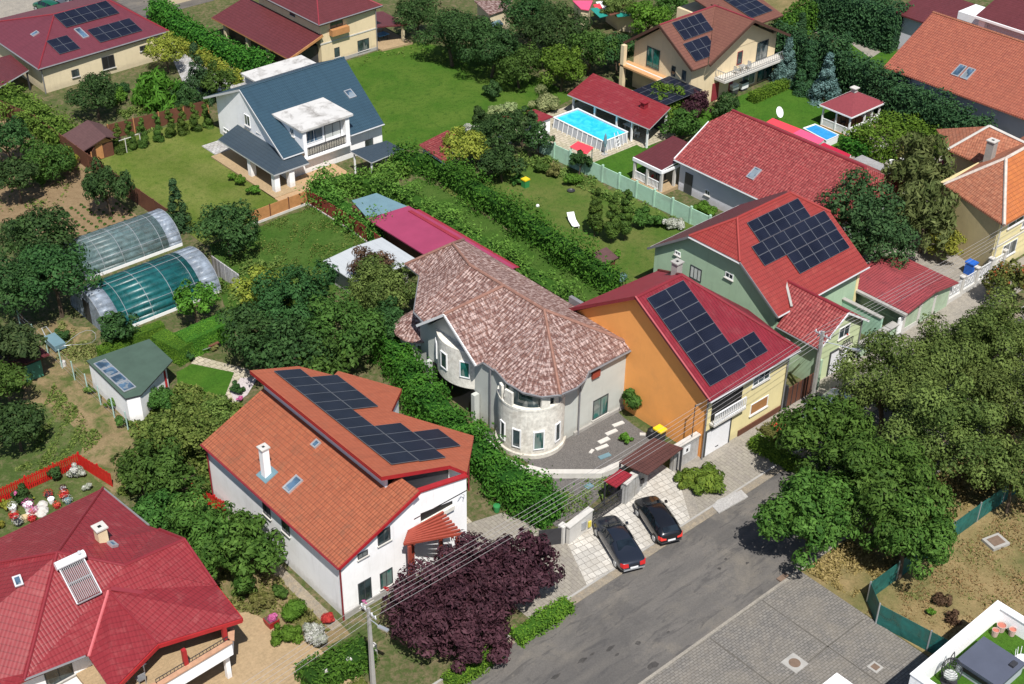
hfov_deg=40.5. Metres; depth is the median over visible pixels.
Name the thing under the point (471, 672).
street hedge
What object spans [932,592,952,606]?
shrub
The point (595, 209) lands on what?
arborvitae
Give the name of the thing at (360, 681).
shrub
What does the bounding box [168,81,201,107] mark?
tree
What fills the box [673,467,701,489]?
shrub
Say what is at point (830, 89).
spruce tree
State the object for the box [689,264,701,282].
window
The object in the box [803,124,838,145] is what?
pool
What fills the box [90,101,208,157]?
plank fence
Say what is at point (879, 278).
garage
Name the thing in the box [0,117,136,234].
plowed garden
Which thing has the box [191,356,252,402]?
garden path
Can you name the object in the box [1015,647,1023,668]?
terrace chair
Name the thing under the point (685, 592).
road
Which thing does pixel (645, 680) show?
kerb
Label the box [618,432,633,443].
shrub
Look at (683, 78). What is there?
window
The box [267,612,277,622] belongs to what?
shrub
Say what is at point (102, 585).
house
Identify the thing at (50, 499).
flower pot
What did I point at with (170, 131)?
arborvitae
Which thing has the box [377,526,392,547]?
window
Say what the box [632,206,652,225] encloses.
shrub
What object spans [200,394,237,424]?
shrub
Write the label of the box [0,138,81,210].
fruit undergrowth
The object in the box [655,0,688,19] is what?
tree
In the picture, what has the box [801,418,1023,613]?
verge
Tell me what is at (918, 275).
power line
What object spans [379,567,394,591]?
window
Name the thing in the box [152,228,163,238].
tomato plant
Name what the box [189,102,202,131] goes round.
arborvitae
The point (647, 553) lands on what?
verge
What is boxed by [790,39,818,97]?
spruce tree
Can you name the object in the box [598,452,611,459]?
stepping stone
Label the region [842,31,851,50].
spruce tree
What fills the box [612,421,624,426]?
stepping stone
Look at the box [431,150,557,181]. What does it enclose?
bed plants
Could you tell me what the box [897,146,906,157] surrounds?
shrub
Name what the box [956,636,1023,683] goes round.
roof
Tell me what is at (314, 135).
window
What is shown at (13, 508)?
flower pot
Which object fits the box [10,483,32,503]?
shrub
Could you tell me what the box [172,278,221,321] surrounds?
tree
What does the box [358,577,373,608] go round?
window
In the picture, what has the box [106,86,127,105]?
shrub
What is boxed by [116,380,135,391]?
roof window
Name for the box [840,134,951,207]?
courtyard
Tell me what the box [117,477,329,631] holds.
garden weeds
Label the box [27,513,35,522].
flower pot
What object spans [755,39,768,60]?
window
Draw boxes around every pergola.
[0,80,80,145]
[403,511,461,583]
[841,110,953,162]
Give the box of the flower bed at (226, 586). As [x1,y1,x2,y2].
[191,527,349,650]
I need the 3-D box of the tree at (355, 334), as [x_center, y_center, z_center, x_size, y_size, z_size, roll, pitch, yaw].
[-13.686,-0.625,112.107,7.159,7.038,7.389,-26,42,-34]
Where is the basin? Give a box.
[567,188,574,192]
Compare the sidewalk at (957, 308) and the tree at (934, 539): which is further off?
the sidewalk at (957, 308)
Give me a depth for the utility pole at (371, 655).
83.34 m
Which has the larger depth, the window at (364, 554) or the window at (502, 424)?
the window at (502, 424)
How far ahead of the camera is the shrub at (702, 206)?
135.16 m
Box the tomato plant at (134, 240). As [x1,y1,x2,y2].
[123,237,138,246]
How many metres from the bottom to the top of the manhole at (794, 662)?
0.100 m
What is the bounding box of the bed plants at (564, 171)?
[530,162,683,229]
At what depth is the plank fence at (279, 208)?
134.98 m
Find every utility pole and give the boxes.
[360,604,388,683]
[810,331,825,395]
[811,329,861,400]
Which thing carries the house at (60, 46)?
on the ground at (398, 662)
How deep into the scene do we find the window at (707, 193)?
137.62 m
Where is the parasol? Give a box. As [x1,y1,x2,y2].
[601,133,607,155]
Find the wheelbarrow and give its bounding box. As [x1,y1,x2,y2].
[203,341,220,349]
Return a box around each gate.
[592,488,622,522]
[782,359,822,409]
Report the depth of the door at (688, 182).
139.13 m
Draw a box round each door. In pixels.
[23,360,43,381]
[95,144,103,158]
[684,172,692,194]
[703,418,731,457]
[711,82,718,100]
[826,347,847,376]
[896,316,903,334]
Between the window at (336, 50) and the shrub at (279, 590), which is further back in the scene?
the window at (336, 50)
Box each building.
[823,673,851,683]
[909,600,1023,683]
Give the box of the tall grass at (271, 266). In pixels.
[216,244,285,315]
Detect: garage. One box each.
[241,55,315,83]
[855,255,958,327]
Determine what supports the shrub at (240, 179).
on the house lawn at (193, 168)
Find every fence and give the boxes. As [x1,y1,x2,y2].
[0,100,167,213]
[0,451,112,501]
[16,310,128,429]
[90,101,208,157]
[191,483,224,510]
[251,190,307,222]
[308,191,380,241]
[322,642,377,672]
[537,138,711,225]
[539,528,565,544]
[866,474,1023,653]
[900,248,1008,333]
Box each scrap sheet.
[591,7,607,17]
[593,3,601,8]
[608,10,619,15]
[616,12,629,16]
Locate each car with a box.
[32,0,59,9]
[56,0,71,2]
[593,515,645,571]
[634,495,682,543]
[804,387,851,410]
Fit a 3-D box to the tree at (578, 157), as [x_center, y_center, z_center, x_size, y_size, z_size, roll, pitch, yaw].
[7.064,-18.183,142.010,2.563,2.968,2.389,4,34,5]
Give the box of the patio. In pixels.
[186,611,356,683]
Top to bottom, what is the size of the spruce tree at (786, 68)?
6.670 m
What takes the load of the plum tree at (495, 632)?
on the ground at (398, 662)
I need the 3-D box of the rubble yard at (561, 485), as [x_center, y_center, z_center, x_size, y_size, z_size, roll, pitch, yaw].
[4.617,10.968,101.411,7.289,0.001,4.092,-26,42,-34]
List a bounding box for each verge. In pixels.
[437,310,1023,683]
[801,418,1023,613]
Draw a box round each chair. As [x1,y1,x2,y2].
[135,672,146,683]
[940,651,962,683]
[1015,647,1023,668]
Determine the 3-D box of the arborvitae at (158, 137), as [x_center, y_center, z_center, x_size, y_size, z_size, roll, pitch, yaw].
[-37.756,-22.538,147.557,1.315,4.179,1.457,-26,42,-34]
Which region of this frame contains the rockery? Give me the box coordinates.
[25,500,47,517]
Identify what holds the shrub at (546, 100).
on the back lawn at (409, 93)
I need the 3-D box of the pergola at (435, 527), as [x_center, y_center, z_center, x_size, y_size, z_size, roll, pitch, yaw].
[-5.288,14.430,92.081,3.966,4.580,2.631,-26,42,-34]
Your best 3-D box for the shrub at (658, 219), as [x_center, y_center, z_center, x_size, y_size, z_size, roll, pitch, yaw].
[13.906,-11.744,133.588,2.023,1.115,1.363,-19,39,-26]
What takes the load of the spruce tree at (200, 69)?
on the ground at (398, 662)
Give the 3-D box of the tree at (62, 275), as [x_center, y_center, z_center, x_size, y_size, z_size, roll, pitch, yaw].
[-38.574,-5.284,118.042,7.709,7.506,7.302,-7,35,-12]
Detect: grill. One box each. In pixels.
[729,82,738,94]
[739,79,748,91]
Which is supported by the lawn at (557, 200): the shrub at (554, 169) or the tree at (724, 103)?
the shrub at (554, 169)
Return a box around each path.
[169,42,244,94]
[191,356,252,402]
[223,517,341,630]
[815,31,880,57]
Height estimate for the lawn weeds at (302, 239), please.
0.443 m
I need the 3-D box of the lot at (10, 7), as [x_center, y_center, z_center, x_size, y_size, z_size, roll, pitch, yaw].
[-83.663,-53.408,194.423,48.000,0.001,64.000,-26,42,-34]
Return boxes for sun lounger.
[567,212,579,228]
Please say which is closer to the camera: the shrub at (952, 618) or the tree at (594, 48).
the shrub at (952, 618)
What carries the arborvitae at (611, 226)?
on the lawn at (557, 200)
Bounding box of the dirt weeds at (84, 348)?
[45,321,96,364]
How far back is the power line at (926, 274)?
113.59 m
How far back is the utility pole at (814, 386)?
106.77 m
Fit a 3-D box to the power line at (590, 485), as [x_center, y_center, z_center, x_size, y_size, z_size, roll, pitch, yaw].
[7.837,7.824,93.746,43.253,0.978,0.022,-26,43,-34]
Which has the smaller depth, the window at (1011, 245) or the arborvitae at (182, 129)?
the window at (1011, 245)
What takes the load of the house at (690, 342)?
on the ground at (398, 662)
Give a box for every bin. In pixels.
[493,503,499,512]
[521,176,529,187]
[647,426,654,438]
[653,424,667,440]
[963,258,978,275]
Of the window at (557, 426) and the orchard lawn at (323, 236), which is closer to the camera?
the window at (557, 426)
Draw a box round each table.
[377,31,388,41]
[624,122,638,131]
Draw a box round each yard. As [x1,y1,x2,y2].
[485,412,649,480]
[551,474,620,526]
[764,0,809,13]
[862,233,983,291]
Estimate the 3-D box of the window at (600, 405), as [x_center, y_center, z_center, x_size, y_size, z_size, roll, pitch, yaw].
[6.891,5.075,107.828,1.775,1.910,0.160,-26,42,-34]
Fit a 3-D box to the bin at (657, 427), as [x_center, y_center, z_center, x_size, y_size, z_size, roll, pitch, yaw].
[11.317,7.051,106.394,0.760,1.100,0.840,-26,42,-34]
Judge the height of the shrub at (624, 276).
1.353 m
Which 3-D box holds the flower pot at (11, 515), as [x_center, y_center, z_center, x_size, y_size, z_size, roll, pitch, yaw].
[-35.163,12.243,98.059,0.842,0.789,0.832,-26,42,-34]
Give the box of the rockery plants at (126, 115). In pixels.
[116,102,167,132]
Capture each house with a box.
[0,0,169,93]
[0,486,242,683]
[167,0,189,3]
[200,366,473,620]
[202,56,384,200]
[211,0,412,62]
[393,238,630,458]
[474,0,511,36]
[567,73,670,147]
[568,258,800,459]
[572,0,592,25]
[606,1,634,32]
[619,0,790,104]
[631,109,904,238]
[647,191,869,379]
[884,11,1023,138]
[896,0,1023,48]
[930,137,1023,273]
[936,125,1023,175]
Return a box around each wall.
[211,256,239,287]
[526,460,625,477]
[620,469,647,504]
[669,431,700,470]
[842,297,883,334]
[858,316,903,356]
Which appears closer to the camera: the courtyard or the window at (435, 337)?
the window at (435, 337)
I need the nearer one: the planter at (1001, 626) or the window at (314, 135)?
the planter at (1001, 626)
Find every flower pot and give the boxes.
[6,501,17,512]
[8,510,19,519]
[11,515,23,526]
[21,498,33,509]
[21,514,28,522]
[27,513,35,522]
[28,505,38,512]
[43,489,53,498]
[47,496,53,503]
[52,500,60,508]
[58,489,69,499]
[59,484,66,491]
[62,494,72,504]
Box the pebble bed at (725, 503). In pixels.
[712,490,747,513]
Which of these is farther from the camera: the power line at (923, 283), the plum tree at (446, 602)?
the power line at (923, 283)
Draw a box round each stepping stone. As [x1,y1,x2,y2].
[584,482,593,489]
[595,444,608,450]
[597,437,610,443]
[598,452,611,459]
[605,428,617,435]
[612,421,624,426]
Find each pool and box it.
[552,108,627,151]
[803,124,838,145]
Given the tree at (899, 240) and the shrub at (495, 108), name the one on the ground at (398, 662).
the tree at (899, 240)
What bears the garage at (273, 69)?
on the back lawn at (409, 93)
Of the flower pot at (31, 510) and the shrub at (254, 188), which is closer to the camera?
the flower pot at (31, 510)
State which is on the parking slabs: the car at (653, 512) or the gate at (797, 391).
the car at (653, 512)
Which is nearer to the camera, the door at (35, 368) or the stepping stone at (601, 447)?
the stepping stone at (601, 447)
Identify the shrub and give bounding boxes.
[0,499,10,509]
[0,520,4,527]
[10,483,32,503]
[32,172,52,184]
[46,466,61,479]
[54,145,79,171]
[54,328,69,340]
[66,463,85,476]
[81,483,91,490]
[82,385,95,392]
[103,398,115,406]
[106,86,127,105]
[114,82,129,91]
[114,415,127,425]
[147,385,182,409]
[169,392,196,416]
[186,351,194,358]
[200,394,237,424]
[208,343,218,350]
[228,173,236,178]
[229,380,245,393]
[231,581,257,600]
[234,174,245,183]
[245,185,260,192]
[248,590,274,609]
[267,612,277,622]
[270,622,303,646]
[271,584,288,598]
[280,598,306,621]
[302,622,327,645]
[320,612,334,623]
[463,123,478,131]
[472,105,491,124]
[482,79,502,97]
[487,105,501,116]
[499,102,517,113]
[510,173,522,185]
[527,84,560,111]
[534,159,549,171]
[546,162,560,175]
[563,173,583,183]
[614,249,620,256]
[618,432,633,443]
[620,272,627,281]
[622,388,641,409]
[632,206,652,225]
[647,215,666,224]
[662,217,684,229]
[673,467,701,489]
[684,461,726,495]
[693,200,717,215]
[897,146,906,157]
[926,608,936,614]
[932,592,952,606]
[944,608,962,625]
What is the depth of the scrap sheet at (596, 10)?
174.47 m
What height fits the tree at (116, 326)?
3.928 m
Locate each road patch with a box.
[551,673,559,678]
[577,657,586,663]
[606,645,614,651]
[647,661,658,669]
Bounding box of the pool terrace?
[515,101,675,161]
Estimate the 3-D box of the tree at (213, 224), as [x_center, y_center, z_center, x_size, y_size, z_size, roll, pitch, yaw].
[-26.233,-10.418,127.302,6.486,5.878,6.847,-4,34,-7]
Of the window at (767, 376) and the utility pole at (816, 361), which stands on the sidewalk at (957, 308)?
the utility pole at (816, 361)
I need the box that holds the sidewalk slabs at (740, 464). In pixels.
[694,409,827,512]
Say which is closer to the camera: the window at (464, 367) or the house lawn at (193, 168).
the window at (464, 367)
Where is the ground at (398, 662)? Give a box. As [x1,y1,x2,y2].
[0,0,1023,683]
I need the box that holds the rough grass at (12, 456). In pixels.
[0,403,82,493]
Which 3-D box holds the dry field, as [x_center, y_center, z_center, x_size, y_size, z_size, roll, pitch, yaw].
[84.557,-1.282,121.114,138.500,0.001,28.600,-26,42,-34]
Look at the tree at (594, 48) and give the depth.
161.12 m
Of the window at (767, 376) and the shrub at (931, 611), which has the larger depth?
the window at (767, 376)
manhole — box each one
[776,573,789,581]
[781,653,808,672]
[867,661,883,673]
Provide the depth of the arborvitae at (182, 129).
148.82 m
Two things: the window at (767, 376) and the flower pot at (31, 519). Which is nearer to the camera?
the flower pot at (31, 519)
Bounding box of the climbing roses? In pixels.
[352,156,416,196]
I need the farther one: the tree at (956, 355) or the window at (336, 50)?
the window at (336, 50)
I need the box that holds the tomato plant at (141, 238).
[135,231,144,240]
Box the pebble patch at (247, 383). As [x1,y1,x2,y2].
[231,377,256,401]
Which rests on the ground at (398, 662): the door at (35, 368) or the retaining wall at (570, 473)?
the retaining wall at (570, 473)
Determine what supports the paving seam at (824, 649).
on the paved lot at (762, 638)
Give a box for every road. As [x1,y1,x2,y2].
[117,0,213,17]
[464,315,1023,683]
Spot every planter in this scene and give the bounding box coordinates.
[262,613,279,629]
[992,627,999,637]
[997,621,1006,632]
[1008,626,1016,636]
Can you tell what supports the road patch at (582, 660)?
on the road at (685, 592)
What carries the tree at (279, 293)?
on the ground at (398, 662)
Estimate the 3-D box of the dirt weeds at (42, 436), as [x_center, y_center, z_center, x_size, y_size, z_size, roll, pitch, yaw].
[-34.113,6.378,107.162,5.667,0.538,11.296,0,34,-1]
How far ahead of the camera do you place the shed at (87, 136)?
144.40 m
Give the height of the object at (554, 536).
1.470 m
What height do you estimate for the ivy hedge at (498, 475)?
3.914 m
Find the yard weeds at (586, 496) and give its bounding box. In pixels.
[554,476,620,519]
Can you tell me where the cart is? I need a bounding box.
[41,326,65,351]
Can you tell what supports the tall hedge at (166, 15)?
on the ground at (398, 662)
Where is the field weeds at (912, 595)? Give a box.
[897,503,1023,606]
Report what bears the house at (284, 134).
on the ground at (398, 662)
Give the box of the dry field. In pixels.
[865,492,1023,656]
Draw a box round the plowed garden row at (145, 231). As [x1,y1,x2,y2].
[76,222,168,262]
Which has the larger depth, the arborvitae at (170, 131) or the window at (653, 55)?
the window at (653, 55)
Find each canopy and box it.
[570,141,593,156]
[603,469,632,504]
[617,438,682,488]
[626,63,701,104]
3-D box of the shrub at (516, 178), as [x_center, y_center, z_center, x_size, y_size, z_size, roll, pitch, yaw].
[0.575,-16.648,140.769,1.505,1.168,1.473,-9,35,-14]
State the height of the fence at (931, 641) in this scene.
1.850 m
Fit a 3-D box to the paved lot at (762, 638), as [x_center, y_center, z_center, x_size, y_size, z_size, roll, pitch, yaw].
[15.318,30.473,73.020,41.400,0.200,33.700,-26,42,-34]
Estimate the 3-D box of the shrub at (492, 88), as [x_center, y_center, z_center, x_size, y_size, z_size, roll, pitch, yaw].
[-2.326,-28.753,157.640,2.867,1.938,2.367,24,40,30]
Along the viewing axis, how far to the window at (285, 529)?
92.63 m
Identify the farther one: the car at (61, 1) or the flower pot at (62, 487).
the car at (61, 1)
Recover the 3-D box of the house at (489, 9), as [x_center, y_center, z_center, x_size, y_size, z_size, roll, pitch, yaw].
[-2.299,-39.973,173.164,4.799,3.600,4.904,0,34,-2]
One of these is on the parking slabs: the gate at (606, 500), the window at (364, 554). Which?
the gate at (606, 500)
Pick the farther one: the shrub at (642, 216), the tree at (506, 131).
the tree at (506, 131)
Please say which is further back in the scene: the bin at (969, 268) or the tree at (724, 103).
the tree at (724, 103)
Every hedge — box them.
[96,320,165,355]
[143,0,275,71]
[150,329,195,366]
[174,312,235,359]
[177,36,243,84]
[292,634,379,683]
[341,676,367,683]
[362,297,574,531]
[439,644,503,683]
[509,594,577,648]
[746,432,806,473]
[747,77,791,103]
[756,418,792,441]
[768,17,997,153]
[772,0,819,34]
[808,0,914,53]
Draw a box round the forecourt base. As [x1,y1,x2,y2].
[513,404,843,618]
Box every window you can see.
[44,663,75,683]
[71,69,79,78]
[93,359,112,370]
[101,54,115,70]
[101,366,119,377]
[109,373,127,384]
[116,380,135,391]
[243,113,250,128]
[262,502,271,520]
[280,519,290,538]
[290,127,294,137]
[306,126,322,143]
[324,120,340,141]
[330,20,342,28]
[334,47,340,58]
[357,38,369,52]
[357,549,369,561]
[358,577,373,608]
[365,138,372,146]
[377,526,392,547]
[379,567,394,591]
[416,344,421,356]
[435,337,437,358]
[440,350,447,370]
[459,360,469,378]
[500,419,505,440]
[512,428,520,448]
[533,431,544,450]
[554,421,560,442]
[592,393,608,421]
[646,46,659,70]
[671,65,675,76]
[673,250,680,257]
[681,70,685,80]
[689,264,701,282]
[703,189,709,197]
[724,271,733,281]
[736,50,742,64]
[742,72,754,83]
[749,394,768,417]
[751,369,770,388]
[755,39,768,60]
[757,66,771,81]
[837,323,850,341]
[1000,238,1017,257]
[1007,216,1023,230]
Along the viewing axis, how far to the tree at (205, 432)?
101.99 m
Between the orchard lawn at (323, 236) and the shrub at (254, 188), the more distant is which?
the shrub at (254, 188)
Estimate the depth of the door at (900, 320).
118.12 m
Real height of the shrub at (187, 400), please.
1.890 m
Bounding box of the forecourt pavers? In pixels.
[467,512,585,616]
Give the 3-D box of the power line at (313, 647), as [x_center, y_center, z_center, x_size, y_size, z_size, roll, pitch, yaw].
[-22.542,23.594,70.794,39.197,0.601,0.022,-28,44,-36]
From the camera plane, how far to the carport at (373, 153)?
141.49 m
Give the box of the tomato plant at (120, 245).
[109,240,122,249]
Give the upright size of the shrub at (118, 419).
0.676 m
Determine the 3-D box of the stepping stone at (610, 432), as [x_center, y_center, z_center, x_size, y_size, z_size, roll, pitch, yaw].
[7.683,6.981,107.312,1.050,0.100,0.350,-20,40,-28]
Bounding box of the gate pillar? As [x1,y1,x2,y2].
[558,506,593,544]
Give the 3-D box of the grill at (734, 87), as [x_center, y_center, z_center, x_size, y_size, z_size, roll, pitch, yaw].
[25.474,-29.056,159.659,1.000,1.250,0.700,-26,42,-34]
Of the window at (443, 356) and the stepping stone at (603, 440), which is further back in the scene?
the window at (443, 356)
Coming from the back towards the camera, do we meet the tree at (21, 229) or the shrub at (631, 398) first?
the tree at (21, 229)
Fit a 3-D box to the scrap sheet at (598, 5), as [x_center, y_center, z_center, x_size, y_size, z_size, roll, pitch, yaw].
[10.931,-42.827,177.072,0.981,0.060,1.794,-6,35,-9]
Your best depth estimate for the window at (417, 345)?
112.74 m
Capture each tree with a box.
[0,115,35,157]
[0,156,40,203]
[0,205,78,259]
[0,251,54,323]
[0,313,47,364]
[0,360,32,404]
[0,398,47,451]
[11,241,103,317]
[18,138,76,182]
[64,70,117,120]
[80,156,135,216]
[96,310,139,342]
[110,438,177,498]
[127,408,188,451]
[129,65,185,112]
[131,488,187,529]
[137,436,209,495]
[142,31,184,72]
[159,487,248,574]
[162,178,195,235]
[167,404,224,458]
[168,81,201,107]
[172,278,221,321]
[184,42,216,105]
[190,198,260,256]
[191,60,236,100]
[197,508,287,593]
[215,297,292,356]
[227,264,293,305]
[240,314,336,369]
[244,257,338,343]
[296,335,360,374]
[303,284,387,368]
[341,252,416,318]
[346,244,396,274]
[367,295,405,339]
[379,556,495,657]
[392,0,441,37]
[412,7,491,66]
[431,529,529,622]
[433,599,513,674]
[440,125,490,163]
[456,15,526,77]
[466,110,525,148]
[476,142,529,181]
[480,526,565,605]
[491,42,544,87]
[498,0,568,48]
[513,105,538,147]
[515,1,592,66]
[522,118,555,154]
[536,42,586,91]
[561,29,619,73]
[569,149,592,174]
[599,0,637,15]
[600,31,634,73]
[625,0,673,33]
[650,81,688,118]
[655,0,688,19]
[657,107,702,139]
[678,89,712,118]
[712,91,740,115]
[752,465,866,571]
[768,37,797,88]
[770,393,877,481]
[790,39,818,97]
[796,12,807,36]
[806,52,841,107]
[813,431,961,547]
[816,166,906,242]
[818,22,830,39]
[827,328,948,437]
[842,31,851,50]
[844,203,922,269]
[859,491,959,580]
[872,372,1016,489]
[880,130,956,224]
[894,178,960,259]
[904,305,1018,399]
[926,226,967,263]
[955,362,1023,448]
[963,285,1023,382]
[980,258,1023,302]
[983,435,1023,513]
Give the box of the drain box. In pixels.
[981,533,1009,551]
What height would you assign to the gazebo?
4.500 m
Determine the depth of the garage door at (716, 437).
105.01 m
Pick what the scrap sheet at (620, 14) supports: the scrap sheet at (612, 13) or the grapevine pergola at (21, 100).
the scrap sheet at (612, 13)
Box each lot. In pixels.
[0,0,55,17]
[644,571,928,683]
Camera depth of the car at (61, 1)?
178.98 m
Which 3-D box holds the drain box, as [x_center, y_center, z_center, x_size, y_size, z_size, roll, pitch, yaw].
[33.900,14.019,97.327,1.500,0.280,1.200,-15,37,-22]
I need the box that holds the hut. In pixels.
[594,247,617,267]
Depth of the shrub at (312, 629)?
87.97 m
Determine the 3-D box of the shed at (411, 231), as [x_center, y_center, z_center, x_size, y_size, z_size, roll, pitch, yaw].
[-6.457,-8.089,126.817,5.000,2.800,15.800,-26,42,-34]
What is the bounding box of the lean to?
[854,155,883,170]
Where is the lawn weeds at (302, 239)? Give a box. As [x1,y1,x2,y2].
[210,206,363,303]
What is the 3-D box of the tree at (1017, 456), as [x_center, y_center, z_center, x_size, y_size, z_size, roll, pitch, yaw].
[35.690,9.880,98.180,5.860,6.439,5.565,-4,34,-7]
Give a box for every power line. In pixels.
[243,603,361,683]
[253,608,362,682]
[260,612,364,683]
[270,614,369,682]
[277,617,373,683]
[363,330,814,602]
[367,331,819,605]
[370,333,822,608]
[372,336,824,612]
[376,337,829,615]
[821,215,1023,326]
[826,222,1023,331]
[829,226,1022,333]
[831,229,1023,336]
[834,219,1022,323]
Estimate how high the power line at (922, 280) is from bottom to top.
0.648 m
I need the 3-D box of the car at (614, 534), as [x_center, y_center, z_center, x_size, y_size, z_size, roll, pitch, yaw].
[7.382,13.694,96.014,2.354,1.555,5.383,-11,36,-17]
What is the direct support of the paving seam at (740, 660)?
on the paved lot at (762, 638)
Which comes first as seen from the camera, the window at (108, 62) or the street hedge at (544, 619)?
the street hedge at (544, 619)
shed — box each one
[0,346,49,390]
[62,120,121,158]
[86,339,172,420]
[323,237,413,297]
[351,193,405,218]
[367,206,518,269]
[419,130,454,163]
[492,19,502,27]
[526,109,552,142]
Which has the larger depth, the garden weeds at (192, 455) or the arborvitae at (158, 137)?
the arborvitae at (158, 137)
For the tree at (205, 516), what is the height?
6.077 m
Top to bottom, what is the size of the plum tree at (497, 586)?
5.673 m
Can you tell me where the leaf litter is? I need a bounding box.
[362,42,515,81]
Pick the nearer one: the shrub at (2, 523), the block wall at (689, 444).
the shrub at (2, 523)
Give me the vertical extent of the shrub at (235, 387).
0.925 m
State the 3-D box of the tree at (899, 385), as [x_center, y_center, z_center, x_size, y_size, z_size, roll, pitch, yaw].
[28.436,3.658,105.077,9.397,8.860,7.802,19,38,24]
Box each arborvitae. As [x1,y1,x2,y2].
[112,123,126,154]
[124,120,137,151]
[136,117,148,148]
[152,111,164,142]
[164,108,175,137]
[176,104,190,135]
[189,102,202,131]
[201,98,214,129]
[586,187,603,236]
[604,192,620,242]
[618,189,633,240]
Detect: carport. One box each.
[0,55,30,90]
[350,141,403,173]
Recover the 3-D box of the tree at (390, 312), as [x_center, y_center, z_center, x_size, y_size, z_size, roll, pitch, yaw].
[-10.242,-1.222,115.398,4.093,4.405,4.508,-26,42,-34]
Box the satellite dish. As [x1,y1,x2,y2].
[776,107,782,119]
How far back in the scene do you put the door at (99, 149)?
144.02 m
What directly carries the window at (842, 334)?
in the house at (791, 265)
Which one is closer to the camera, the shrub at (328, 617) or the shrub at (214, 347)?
the shrub at (328, 617)
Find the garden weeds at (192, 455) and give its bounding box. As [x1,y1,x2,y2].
[116,381,243,495]
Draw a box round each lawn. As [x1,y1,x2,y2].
[0,469,109,536]
[100,116,277,244]
[176,364,233,394]
[209,207,365,319]
[347,41,571,148]
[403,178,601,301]
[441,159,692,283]
[594,144,679,178]
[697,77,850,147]
[850,45,896,73]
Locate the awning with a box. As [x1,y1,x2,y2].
[767,118,850,157]
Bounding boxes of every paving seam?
[709,638,771,683]
[762,600,881,683]
[779,619,863,683]
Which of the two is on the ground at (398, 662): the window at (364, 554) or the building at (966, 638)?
the building at (966, 638)
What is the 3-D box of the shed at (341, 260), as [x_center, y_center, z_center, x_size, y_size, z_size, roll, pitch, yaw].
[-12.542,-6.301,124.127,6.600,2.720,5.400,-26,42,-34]
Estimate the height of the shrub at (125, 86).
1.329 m
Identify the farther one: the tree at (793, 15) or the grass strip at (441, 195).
the tree at (793, 15)
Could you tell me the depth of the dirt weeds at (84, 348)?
115.54 m
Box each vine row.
[294,171,392,243]
[303,161,586,301]
[385,132,628,295]
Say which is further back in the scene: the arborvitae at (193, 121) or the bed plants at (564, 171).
the arborvitae at (193, 121)
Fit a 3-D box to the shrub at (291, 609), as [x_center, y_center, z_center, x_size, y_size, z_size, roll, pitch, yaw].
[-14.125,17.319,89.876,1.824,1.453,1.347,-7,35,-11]
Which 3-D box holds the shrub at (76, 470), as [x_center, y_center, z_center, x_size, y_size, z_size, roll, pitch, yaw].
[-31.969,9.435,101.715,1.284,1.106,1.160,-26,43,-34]
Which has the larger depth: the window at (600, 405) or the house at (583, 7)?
the house at (583, 7)
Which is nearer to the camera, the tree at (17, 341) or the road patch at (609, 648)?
the road patch at (609, 648)
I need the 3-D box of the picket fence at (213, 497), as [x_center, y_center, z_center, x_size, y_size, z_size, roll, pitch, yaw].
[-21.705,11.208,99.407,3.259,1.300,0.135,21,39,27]
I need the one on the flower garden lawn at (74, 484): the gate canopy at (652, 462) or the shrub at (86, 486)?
the shrub at (86, 486)
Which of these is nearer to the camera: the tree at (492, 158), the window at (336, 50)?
the tree at (492, 158)
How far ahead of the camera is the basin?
139.99 m
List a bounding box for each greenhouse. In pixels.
[60,209,182,279]
[70,246,221,331]
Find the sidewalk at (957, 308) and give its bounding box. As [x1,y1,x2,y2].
[793,256,1023,407]
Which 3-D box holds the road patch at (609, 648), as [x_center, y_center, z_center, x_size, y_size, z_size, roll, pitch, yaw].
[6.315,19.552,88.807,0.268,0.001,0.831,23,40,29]
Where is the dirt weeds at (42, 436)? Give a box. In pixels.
[15,382,101,471]
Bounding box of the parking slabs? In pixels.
[568,464,689,584]
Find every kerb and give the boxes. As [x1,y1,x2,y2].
[433,306,1023,683]
[638,429,998,683]
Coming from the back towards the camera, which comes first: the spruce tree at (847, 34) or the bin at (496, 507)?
the spruce tree at (847, 34)
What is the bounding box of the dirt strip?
[21,320,136,494]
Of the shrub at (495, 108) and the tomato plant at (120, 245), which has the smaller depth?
the tomato plant at (120, 245)
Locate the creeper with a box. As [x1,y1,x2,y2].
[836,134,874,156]
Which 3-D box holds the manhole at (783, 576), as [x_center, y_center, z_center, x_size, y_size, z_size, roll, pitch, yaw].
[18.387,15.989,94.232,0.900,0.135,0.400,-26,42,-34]
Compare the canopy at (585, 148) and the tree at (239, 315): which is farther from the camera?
the canopy at (585, 148)
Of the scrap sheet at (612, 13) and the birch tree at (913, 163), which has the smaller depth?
the birch tree at (913, 163)
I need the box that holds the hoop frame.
[60,330,95,347]
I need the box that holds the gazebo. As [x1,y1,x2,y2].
[819,85,883,136]
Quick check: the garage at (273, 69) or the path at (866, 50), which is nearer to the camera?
the garage at (273, 69)

